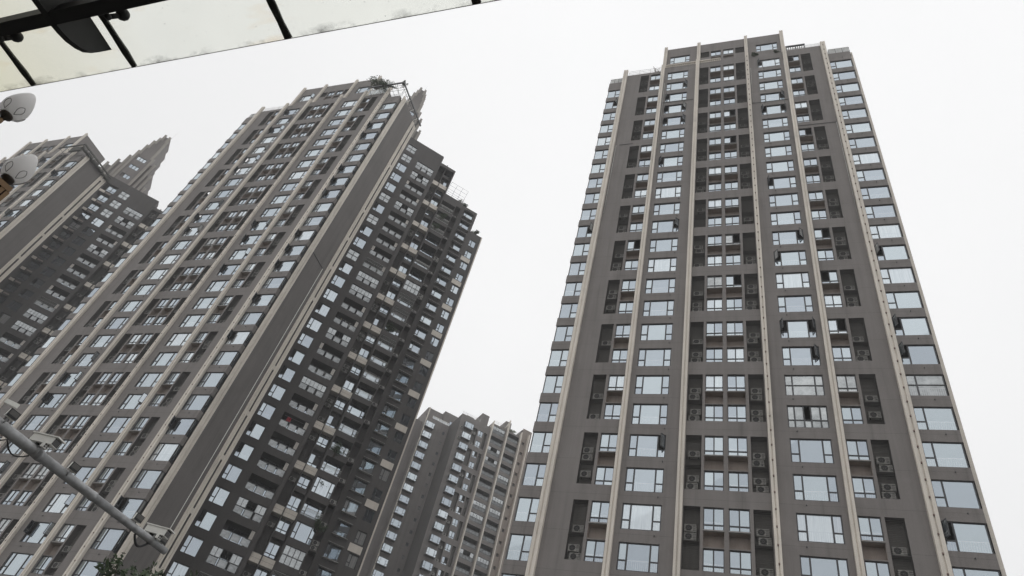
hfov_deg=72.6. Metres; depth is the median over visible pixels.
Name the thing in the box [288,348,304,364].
casement window
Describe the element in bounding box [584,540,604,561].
sliding window
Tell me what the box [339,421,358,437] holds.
casement window
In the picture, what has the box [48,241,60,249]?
casement window
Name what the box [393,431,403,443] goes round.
casement window
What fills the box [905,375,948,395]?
bay window
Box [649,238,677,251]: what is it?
picture window
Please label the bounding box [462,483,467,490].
sliding window
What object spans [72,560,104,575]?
bay window
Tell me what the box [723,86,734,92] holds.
sliding window
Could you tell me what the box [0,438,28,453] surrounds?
picture window
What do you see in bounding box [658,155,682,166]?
picture window
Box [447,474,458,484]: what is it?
bay window
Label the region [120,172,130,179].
crown window
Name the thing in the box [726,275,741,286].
sliding window
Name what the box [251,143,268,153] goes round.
picture window
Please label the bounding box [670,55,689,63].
picture window
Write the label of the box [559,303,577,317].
bay window
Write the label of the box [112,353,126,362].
sliding window
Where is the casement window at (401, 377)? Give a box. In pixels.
[396,372,409,384]
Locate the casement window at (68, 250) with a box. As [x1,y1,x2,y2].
[62,246,75,256]
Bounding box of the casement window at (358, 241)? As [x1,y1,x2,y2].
[353,236,366,248]
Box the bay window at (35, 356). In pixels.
[24,354,40,365]
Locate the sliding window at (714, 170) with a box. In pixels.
[709,167,720,174]
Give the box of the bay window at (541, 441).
[529,432,552,452]
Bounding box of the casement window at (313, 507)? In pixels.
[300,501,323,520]
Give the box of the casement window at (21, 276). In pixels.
[15,272,29,281]
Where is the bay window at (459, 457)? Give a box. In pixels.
[453,452,464,462]
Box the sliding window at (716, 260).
[707,255,721,265]
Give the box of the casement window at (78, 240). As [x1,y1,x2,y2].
[72,236,85,245]
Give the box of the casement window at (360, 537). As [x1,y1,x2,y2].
[354,530,366,545]
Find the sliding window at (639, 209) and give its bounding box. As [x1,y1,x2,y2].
[632,205,644,213]
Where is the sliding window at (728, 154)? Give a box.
[724,150,736,158]
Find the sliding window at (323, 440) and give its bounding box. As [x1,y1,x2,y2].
[316,434,329,447]
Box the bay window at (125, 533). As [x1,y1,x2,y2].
[112,531,127,552]
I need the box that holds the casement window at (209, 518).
[194,509,217,530]
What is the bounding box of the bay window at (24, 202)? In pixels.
[15,199,32,206]
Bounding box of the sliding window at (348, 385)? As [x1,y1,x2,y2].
[343,380,354,391]
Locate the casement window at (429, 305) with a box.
[425,301,437,311]
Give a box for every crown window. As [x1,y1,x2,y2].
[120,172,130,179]
[128,164,138,170]
[136,157,146,162]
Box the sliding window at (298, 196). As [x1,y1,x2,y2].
[293,193,304,199]
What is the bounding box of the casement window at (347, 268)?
[339,260,352,273]
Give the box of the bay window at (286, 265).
[273,258,295,271]
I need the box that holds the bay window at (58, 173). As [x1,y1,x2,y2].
[50,169,65,176]
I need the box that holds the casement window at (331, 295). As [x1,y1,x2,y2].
[323,288,338,301]
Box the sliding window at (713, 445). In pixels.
[704,436,723,454]
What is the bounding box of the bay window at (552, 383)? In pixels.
[542,375,563,392]
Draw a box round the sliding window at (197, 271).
[192,266,204,274]
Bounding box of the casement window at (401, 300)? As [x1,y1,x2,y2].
[397,296,411,307]
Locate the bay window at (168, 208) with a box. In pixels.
[161,206,172,213]
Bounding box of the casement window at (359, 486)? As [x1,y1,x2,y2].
[351,478,366,493]
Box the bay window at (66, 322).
[57,319,71,329]
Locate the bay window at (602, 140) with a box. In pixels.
[596,136,610,145]
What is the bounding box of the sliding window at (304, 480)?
[297,474,310,488]
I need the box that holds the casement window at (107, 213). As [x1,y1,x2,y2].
[100,208,113,217]
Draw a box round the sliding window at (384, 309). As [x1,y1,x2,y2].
[379,304,389,314]
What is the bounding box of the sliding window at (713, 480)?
[704,471,723,490]
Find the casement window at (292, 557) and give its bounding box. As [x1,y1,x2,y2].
[278,544,305,570]
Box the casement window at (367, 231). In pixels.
[360,224,372,236]
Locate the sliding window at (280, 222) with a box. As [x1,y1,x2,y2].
[274,219,286,226]
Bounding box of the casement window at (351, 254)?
[346,248,359,260]
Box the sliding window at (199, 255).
[194,252,205,259]
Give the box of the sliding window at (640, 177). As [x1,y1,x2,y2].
[636,173,648,181]
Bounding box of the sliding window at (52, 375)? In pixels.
[44,373,56,382]
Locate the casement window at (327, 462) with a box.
[320,459,341,476]
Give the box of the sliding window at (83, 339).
[77,335,88,344]
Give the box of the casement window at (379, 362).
[370,353,387,366]
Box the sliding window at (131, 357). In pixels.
[123,353,137,362]
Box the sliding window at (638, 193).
[634,189,646,197]
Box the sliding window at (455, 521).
[452,518,458,526]
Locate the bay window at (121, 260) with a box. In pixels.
[113,258,126,266]
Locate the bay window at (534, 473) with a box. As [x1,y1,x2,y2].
[522,463,546,485]
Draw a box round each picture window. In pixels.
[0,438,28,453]
[0,461,9,474]
[0,552,32,575]
[19,149,32,154]
[19,415,48,429]
[20,520,55,543]
[39,156,50,162]
[39,391,65,407]
[42,493,76,513]
[56,371,83,385]
[63,466,95,483]
[73,351,99,365]
[83,441,114,457]
[89,335,114,346]
[101,417,131,432]
[104,317,128,328]
[118,300,142,311]
[118,392,147,408]
[133,284,155,294]
[135,373,162,386]
[146,269,167,278]
[150,352,177,365]
[159,254,180,263]
[165,333,191,345]
[170,240,191,249]
[179,314,204,326]
[182,224,203,235]
[192,297,216,308]
[193,213,212,222]
[204,199,223,209]
[205,280,229,291]
[214,189,233,197]
[217,263,240,274]
[224,178,242,185]
[228,247,251,259]
[233,166,251,174]
[239,233,261,244]
[242,154,260,163]
[250,218,271,230]
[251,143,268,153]
[259,136,276,143]
[260,207,281,216]
[268,125,284,133]
[270,194,290,203]
[275,115,291,124]
[279,182,299,190]
[283,108,299,115]
[287,171,306,179]
[296,159,315,167]
[299,93,314,101]
[304,148,323,156]
[312,138,330,145]
[320,128,337,135]
[327,118,344,125]
[335,109,351,115]
[341,100,357,106]
[355,86,371,92]
[616,542,658,572]
[620,503,661,530]
[624,468,663,492]
[628,433,665,456]
[631,404,667,424]
[634,375,669,393]
[637,349,670,365]
[640,324,672,339]
[643,300,673,315]
[645,278,675,292]
[647,257,676,271]
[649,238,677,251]
[651,217,678,232]
[653,202,679,214]
[655,186,680,197]
[656,170,681,181]
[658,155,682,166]
[659,142,683,152]
[661,128,684,138]
[662,113,685,125]
[664,101,685,113]
[665,92,686,101]
[666,79,687,90]
[667,71,687,79]
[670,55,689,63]
[756,43,777,51]
[757,58,779,67]
[758,69,781,78]
[759,80,782,89]
[760,89,784,101]
[761,101,786,114]
[762,117,788,127]
[763,131,790,141]
[765,145,791,156]
[766,160,794,172]
[767,175,796,188]
[769,193,798,206]
[770,211,801,224]
[772,227,803,244]
[773,249,806,265]
[775,272,809,287]
[777,295,813,311]
[779,317,816,337]
[782,344,820,364]
[784,375,824,394]
[787,406,828,427]
[790,439,833,463]
[793,474,838,501]
[796,513,844,543]
[800,556,848,575]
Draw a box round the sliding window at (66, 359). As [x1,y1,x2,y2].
[61,354,72,363]
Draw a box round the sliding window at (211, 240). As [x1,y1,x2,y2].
[205,238,216,244]
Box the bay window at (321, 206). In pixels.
[312,202,332,211]
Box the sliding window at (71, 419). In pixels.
[61,416,77,427]
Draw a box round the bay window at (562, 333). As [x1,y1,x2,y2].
[554,326,573,340]
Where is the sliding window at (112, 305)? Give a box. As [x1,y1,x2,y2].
[107,301,117,309]
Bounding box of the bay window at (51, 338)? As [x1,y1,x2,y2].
[40,336,56,347]
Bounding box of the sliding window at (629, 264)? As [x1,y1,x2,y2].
[624,260,638,269]
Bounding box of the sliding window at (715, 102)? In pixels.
[710,100,720,105]
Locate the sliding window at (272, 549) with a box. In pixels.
[263,542,279,559]
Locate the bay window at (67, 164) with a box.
[60,161,75,167]
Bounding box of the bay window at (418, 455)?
[413,450,424,460]
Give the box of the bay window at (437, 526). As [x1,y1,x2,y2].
[432,521,444,532]
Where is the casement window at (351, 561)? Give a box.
[345,553,358,568]
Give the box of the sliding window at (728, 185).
[725,181,737,189]
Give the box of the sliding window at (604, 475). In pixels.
[595,467,613,484]
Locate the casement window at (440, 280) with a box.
[436,276,446,285]
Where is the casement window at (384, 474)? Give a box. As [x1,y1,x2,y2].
[378,468,389,481]
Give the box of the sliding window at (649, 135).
[642,132,653,138]
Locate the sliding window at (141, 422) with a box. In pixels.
[132,417,149,430]
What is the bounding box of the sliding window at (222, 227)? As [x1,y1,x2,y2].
[216,224,227,231]
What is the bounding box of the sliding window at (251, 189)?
[246,187,256,192]
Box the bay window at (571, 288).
[563,282,581,295]
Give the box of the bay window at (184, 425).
[166,415,195,434]
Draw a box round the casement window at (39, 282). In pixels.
[30,277,44,288]
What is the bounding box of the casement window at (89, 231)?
[81,226,94,236]
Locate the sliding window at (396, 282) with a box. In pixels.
[392,278,401,286]
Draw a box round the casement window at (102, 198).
[97,195,107,201]
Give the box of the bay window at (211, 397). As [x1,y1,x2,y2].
[202,396,212,412]
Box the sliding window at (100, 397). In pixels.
[91,394,106,404]
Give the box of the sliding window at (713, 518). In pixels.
[703,508,723,530]
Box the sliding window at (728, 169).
[724,165,737,173]
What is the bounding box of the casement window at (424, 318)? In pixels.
[420,314,431,324]
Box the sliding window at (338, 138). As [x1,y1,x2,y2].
[334,136,343,141]
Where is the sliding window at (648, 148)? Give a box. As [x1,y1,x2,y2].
[640,145,651,152]
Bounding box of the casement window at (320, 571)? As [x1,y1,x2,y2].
[315,567,332,575]
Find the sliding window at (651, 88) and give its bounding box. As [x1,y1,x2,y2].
[649,85,658,90]
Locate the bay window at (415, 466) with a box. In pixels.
[409,461,420,471]
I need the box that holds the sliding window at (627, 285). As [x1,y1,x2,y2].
[621,280,635,290]
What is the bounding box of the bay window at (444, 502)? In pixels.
[439,497,451,508]
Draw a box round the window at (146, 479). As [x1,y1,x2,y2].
[130,469,162,489]
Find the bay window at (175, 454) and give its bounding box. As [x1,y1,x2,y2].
[169,445,181,462]
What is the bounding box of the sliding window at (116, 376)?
[107,373,122,383]
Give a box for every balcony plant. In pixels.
[313,516,326,535]
[327,443,343,456]
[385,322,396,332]
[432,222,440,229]
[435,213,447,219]
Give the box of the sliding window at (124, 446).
[114,442,131,454]
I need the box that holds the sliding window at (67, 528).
[54,524,74,541]
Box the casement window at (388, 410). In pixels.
[382,404,396,417]
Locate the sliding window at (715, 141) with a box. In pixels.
[709,138,720,145]
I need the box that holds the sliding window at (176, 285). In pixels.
[169,283,181,290]
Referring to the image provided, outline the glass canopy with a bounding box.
[0,0,498,91]
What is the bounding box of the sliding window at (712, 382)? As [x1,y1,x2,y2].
[705,375,722,390]
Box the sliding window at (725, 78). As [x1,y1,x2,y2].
[723,75,733,81]
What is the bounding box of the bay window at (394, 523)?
[389,518,401,529]
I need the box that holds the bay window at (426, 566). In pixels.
[420,560,432,572]
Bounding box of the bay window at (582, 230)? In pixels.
[576,222,593,237]
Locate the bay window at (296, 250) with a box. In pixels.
[283,243,305,255]
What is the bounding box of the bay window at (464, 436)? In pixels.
[460,431,470,441]
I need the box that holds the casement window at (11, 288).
[4,283,17,292]
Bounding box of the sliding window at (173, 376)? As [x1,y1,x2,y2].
[164,373,179,383]
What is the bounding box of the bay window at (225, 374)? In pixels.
[216,373,226,388]
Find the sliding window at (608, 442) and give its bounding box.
[599,434,617,450]
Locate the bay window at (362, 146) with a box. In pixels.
[352,142,370,150]
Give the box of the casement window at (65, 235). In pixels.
[58,231,70,239]
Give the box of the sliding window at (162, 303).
[156,299,168,307]
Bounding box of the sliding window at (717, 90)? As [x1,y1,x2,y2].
[710,88,720,93]
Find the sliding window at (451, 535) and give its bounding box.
[448,531,454,538]
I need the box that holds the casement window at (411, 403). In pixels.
[406,397,416,408]
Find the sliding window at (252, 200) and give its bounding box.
[246,198,256,204]
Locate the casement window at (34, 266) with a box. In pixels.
[26,261,40,270]
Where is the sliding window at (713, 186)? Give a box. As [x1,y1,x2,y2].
[708,183,721,191]
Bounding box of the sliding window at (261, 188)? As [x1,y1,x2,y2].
[256,186,265,191]
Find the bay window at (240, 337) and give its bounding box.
[225,329,251,343]
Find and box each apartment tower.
[0,76,481,575]
[0,133,170,401]
[359,407,531,575]
[501,30,1006,575]
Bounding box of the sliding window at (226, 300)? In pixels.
[220,296,232,304]
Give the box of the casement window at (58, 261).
[51,256,66,266]
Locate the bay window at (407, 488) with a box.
[402,483,413,493]
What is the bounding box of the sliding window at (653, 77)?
[650,74,660,79]
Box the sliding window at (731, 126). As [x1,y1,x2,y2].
[724,123,735,129]
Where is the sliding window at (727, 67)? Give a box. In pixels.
[723,64,733,69]
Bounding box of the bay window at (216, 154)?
[212,152,220,157]
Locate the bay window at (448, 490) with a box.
[443,485,454,496]
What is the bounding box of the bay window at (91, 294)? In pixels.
[86,287,100,296]
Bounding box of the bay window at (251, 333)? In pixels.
[243,332,252,345]
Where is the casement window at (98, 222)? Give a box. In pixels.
[91,217,104,226]
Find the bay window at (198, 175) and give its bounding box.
[193,172,202,178]
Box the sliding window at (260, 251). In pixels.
[254,248,265,255]
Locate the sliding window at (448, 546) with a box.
[445,543,451,551]
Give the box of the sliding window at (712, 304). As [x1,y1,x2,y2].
[707,299,721,310]
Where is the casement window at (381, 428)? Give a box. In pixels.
[375,421,389,435]
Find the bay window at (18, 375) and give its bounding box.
[6,373,23,385]
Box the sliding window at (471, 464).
[468,461,474,468]
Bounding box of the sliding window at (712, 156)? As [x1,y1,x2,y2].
[709,152,720,159]
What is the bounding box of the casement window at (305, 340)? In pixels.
[297,332,313,347]
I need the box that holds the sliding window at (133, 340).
[127,334,141,343]
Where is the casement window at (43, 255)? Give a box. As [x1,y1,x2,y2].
[38,251,50,259]
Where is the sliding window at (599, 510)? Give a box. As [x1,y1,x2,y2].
[589,501,609,522]
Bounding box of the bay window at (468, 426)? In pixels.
[463,421,473,431]
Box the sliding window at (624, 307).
[618,302,633,312]
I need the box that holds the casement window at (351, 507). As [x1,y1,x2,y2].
[342,499,358,515]
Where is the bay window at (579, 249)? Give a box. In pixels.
[572,243,589,255]
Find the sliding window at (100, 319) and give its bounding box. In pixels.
[92,318,102,326]
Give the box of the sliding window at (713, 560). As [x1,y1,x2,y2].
[703,549,723,572]
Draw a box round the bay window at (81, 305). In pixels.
[72,303,85,312]
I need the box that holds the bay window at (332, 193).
[321,188,340,198]
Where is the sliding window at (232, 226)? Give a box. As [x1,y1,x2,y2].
[226,224,236,230]
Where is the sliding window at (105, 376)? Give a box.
[96,373,111,383]
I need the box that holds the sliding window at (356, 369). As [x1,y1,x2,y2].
[351,363,361,375]
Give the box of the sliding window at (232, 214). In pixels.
[227,211,237,217]
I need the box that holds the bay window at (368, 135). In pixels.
[360,131,377,139]
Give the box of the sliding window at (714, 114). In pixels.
[709,112,720,118]
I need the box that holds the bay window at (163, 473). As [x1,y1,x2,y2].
[152,471,164,491]
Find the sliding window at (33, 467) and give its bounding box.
[21,463,40,477]
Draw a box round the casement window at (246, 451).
[234,442,253,460]
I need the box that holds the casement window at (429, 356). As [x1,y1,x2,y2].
[425,351,433,361]
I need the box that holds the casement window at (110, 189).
[106,186,116,193]
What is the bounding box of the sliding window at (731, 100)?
[724,98,734,104]
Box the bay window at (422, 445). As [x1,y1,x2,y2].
[417,440,427,450]
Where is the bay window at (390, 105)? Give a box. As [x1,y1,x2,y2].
[379,102,396,109]
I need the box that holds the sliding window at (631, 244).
[627,240,640,249]
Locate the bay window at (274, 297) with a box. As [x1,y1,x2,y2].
[268,295,275,307]
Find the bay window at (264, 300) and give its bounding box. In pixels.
[250,292,274,305]
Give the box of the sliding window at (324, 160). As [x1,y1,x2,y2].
[319,158,328,163]
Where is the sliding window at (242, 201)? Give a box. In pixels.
[237,199,246,204]
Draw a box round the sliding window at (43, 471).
[34,466,48,478]
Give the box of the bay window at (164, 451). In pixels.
[149,443,179,460]
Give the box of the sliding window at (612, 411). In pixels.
[604,404,620,418]
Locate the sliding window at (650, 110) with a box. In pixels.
[646,107,656,113]
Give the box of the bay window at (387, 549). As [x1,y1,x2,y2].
[380,543,392,554]
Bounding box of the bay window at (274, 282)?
[261,277,285,288]
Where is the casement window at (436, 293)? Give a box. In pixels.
[431,288,442,298]
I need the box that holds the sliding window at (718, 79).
[710,77,720,82]
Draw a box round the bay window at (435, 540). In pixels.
[428,534,440,545]
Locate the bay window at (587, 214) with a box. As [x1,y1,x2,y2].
[580,209,596,219]
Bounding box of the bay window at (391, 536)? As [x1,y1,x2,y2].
[385,530,397,541]
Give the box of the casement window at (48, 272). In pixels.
[41,267,55,277]
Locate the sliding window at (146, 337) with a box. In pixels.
[138,334,152,343]
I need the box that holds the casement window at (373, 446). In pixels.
[367,439,382,454]
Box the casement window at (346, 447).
[331,439,349,456]
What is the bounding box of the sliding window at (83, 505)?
[75,497,90,510]
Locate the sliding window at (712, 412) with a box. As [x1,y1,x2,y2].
[705,405,722,420]
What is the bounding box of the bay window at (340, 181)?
[329,175,348,185]
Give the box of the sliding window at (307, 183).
[303,181,312,186]
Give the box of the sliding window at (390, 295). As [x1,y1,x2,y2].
[386,291,395,299]
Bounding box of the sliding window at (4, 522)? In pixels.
[0,518,10,533]
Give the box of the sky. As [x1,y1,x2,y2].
[0,0,1023,575]
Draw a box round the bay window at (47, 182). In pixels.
[39,179,54,185]
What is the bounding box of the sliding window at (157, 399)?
[149,395,164,405]
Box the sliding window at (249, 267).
[244,263,255,270]
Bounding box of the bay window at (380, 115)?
[373,112,389,119]
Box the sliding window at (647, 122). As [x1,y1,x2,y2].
[644,119,654,125]
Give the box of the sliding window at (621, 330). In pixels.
[615,324,630,336]
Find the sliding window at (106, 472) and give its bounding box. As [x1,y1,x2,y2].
[95,467,113,482]
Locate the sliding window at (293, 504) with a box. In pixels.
[286,495,301,511]
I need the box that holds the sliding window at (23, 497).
[13,491,32,505]
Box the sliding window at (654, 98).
[647,96,657,101]
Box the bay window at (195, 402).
[182,395,210,410]
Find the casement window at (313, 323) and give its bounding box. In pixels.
[306,317,321,331]
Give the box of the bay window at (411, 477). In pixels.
[405,472,416,482]
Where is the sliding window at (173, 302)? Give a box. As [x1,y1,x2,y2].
[167,298,179,306]
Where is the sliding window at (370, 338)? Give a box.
[366,333,376,343]
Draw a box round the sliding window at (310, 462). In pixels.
[307,453,320,467]
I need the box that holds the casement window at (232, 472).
[221,463,242,482]
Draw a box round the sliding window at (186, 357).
[179,352,194,362]
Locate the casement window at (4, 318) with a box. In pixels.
[0,312,10,323]
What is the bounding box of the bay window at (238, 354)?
[230,352,239,366]
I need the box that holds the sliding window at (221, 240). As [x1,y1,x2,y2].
[215,237,226,244]
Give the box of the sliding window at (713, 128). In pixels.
[709,125,720,131]
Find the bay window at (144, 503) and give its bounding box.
[133,500,146,520]
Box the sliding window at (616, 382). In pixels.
[608,375,624,389]
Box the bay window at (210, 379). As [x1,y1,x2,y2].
[197,372,224,386]
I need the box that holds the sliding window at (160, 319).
[153,316,166,324]
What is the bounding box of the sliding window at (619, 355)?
[611,349,627,362]
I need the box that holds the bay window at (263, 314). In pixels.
[256,313,264,326]
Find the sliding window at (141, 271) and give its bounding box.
[134,270,143,277]
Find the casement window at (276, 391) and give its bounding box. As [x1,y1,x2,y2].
[267,383,285,400]
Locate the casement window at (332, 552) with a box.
[323,543,341,561]
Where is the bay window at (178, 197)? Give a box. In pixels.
[172,194,183,201]
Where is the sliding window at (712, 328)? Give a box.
[706,322,722,335]
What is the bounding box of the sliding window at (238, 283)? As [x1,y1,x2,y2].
[232,279,244,287]
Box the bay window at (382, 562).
[375,556,388,567]
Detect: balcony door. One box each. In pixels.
[4,338,20,346]
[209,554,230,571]
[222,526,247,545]
[235,504,254,520]
[248,480,270,496]
[260,458,281,474]
[272,438,291,453]
[284,419,301,433]
[291,400,310,412]
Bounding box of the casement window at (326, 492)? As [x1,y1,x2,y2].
[311,476,335,498]
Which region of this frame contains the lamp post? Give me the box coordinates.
[0,93,37,200]
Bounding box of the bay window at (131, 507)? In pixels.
[111,495,144,519]
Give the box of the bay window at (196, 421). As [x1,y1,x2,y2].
[186,420,197,436]
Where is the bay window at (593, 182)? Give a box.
[587,177,602,187]
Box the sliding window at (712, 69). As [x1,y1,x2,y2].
[710,66,720,71]
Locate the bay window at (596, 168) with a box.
[591,163,605,172]
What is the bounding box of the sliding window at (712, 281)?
[707,276,721,287]
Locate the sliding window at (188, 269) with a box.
[182,267,193,274]
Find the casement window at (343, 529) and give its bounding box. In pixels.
[333,520,350,537]
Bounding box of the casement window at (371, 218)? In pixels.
[366,213,378,224]
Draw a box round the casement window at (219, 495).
[208,486,230,506]
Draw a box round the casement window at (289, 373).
[278,365,295,381]
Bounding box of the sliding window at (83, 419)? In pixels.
[73,416,89,428]
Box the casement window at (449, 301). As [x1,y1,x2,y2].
[446,297,454,306]
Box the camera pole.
[0,398,175,554]
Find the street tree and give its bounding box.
[94,552,164,575]
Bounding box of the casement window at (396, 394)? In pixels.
[389,387,402,400]
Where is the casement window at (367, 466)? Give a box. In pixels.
[359,458,374,473]
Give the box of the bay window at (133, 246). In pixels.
[126,244,138,252]
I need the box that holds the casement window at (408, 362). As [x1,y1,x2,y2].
[402,356,414,368]
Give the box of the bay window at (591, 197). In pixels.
[584,193,599,203]
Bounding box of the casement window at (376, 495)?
[370,488,382,501]
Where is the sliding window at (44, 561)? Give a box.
[31,556,52,573]
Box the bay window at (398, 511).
[393,506,405,517]
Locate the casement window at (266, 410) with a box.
[257,402,275,419]
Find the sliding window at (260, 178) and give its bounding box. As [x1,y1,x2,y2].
[256,175,265,180]
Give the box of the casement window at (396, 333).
[384,324,399,336]
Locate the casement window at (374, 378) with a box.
[363,369,380,383]
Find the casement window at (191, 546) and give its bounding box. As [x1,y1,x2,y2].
[180,535,203,556]
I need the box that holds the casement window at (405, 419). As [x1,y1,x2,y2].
[400,414,410,425]
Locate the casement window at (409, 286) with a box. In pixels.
[403,279,420,294]
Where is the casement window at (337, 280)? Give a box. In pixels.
[331,274,345,287]
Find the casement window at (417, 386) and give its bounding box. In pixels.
[413,381,422,392]
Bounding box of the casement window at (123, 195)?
[118,191,129,199]
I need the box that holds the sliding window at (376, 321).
[373,318,382,327]
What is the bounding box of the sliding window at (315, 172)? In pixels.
[311,169,320,174]
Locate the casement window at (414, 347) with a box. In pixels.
[408,342,420,353]
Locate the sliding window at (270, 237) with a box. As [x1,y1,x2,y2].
[265,233,276,240]
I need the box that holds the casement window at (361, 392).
[355,385,373,400]
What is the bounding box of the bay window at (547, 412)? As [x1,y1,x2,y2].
[536,403,558,421]
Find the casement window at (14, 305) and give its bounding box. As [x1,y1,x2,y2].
[6,300,22,311]
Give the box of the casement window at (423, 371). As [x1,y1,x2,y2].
[419,366,428,376]
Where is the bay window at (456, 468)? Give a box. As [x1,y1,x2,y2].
[450,462,461,473]
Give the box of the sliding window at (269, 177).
[265,174,274,179]
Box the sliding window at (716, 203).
[708,199,721,207]
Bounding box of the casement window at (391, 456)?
[386,449,396,462]
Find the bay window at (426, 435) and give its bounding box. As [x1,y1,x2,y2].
[421,430,431,440]
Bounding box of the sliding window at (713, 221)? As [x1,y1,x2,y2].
[708,217,721,226]
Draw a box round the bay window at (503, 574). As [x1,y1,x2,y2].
[502,573,524,575]
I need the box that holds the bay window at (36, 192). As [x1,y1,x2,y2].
[28,189,43,195]
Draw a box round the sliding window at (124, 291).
[121,286,130,293]
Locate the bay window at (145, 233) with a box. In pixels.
[139,231,150,238]
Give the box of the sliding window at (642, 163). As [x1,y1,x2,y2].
[638,159,650,166]
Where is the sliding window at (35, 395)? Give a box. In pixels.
[26,393,39,403]
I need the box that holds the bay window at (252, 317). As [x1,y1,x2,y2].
[238,312,263,324]
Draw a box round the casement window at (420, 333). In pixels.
[414,328,426,339]
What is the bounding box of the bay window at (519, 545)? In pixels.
[506,534,532,560]
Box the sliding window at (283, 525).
[275,518,290,534]
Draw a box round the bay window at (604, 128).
[599,124,612,132]
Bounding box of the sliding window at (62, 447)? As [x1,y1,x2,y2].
[54,440,71,452]
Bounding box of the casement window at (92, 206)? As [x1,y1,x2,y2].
[87,203,98,210]
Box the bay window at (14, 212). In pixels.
[4,208,20,216]
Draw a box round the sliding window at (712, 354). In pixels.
[706,348,722,361]
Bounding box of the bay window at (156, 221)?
[150,218,161,225]
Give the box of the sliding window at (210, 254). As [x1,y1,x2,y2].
[204,252,215,258]
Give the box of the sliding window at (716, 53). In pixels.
[711,51,720,56]
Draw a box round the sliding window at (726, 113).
[724,110,735,116]
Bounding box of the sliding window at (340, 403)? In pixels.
[334,397,346,409]
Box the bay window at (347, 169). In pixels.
[337,163,356,173]
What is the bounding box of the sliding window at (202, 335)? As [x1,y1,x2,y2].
[194,332,207,341]
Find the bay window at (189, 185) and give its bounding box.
[182,183,193,190]
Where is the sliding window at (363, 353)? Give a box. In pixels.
[359,348,368,358]
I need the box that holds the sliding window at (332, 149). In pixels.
[327,147,335,152]
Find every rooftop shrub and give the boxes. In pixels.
[368,75,392,90]
[378,81,396,87]
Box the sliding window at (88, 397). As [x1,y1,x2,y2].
[79,394,94,404]
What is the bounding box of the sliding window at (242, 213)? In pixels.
[237,210,247,216]
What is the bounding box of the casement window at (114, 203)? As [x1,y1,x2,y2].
[109,200,121,208]
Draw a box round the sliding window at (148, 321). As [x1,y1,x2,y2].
[142,316,155,324]
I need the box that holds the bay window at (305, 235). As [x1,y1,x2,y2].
[293,228,315,240]
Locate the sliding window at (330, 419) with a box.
[326,415,338,427]
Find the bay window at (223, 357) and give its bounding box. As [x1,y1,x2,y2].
[211,351,238,364]
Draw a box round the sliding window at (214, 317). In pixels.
[207,314,220,322]
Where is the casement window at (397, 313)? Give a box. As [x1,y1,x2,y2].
[391,309,406,321]
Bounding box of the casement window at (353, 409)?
[347,403,365,418]
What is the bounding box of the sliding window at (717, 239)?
[707,235,721,245]
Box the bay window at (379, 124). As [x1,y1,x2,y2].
[366,121,383,129]
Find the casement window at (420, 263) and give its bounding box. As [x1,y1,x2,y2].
[415,258,428,268]
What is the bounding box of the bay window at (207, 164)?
[202,162,211,168]
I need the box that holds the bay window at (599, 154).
[594,149,608,158]
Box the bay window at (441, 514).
[435,509,447,520]
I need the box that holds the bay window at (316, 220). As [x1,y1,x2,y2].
[303,216,324,225]
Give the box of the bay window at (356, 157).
[345,153,363,161]
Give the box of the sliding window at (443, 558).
[441,556,447,564]
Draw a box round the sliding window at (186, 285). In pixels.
[179,282,192,290]
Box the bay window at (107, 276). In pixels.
[100,272,113,281]
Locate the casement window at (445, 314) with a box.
[441,310,449,319]
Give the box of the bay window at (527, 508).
[514,497,539,521]
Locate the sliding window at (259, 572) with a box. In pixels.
[254,567,268,575]
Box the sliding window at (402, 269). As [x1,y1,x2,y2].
[398,266,407,273]
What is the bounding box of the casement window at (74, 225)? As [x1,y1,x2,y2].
[69,221,80,229]
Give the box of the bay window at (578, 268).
[568,262,585,274]
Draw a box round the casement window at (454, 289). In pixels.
[450,285,458,293]
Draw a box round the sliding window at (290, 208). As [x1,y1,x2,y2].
[284,206,295,212]
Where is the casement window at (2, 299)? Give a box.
[0,296,5,304]
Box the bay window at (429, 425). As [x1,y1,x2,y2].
[424,420,434,430]
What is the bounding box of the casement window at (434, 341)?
[430,337,439,346]
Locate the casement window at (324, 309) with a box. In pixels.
[315,302,330,316]
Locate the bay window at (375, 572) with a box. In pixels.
[371,569,383,575]
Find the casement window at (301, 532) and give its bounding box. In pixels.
[290,521,315,545]
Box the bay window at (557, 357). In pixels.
[548,350,568,365]
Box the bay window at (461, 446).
[456,441,467,452]
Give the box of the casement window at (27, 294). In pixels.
[18,288,33,299]
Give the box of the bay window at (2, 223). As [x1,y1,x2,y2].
[0,220,8,226]
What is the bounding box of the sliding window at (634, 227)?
[629,222,642,231]
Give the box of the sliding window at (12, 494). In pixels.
[1,490,19,504]
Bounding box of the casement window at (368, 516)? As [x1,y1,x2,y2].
[362,508,374,523]
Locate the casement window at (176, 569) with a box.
[165,561,189,575]
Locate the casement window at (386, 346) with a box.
[378,338,393,351]
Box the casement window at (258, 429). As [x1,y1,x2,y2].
[246,421,265,439]
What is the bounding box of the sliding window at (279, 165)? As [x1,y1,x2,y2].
[274,163,283,168]
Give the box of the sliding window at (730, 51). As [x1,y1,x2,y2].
[723,49,732,54]
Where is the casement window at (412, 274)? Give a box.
[409,271,423,281]
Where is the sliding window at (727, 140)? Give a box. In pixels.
[724,136,736,143]
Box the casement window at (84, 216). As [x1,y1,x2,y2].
[78,212,89,219]
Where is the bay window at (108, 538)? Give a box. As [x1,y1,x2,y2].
[90,528,125,550]
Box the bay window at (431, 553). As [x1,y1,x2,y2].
[424,547,436,558]
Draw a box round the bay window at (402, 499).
[397,494,409,505]
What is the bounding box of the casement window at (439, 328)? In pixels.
[435,323,444,332]

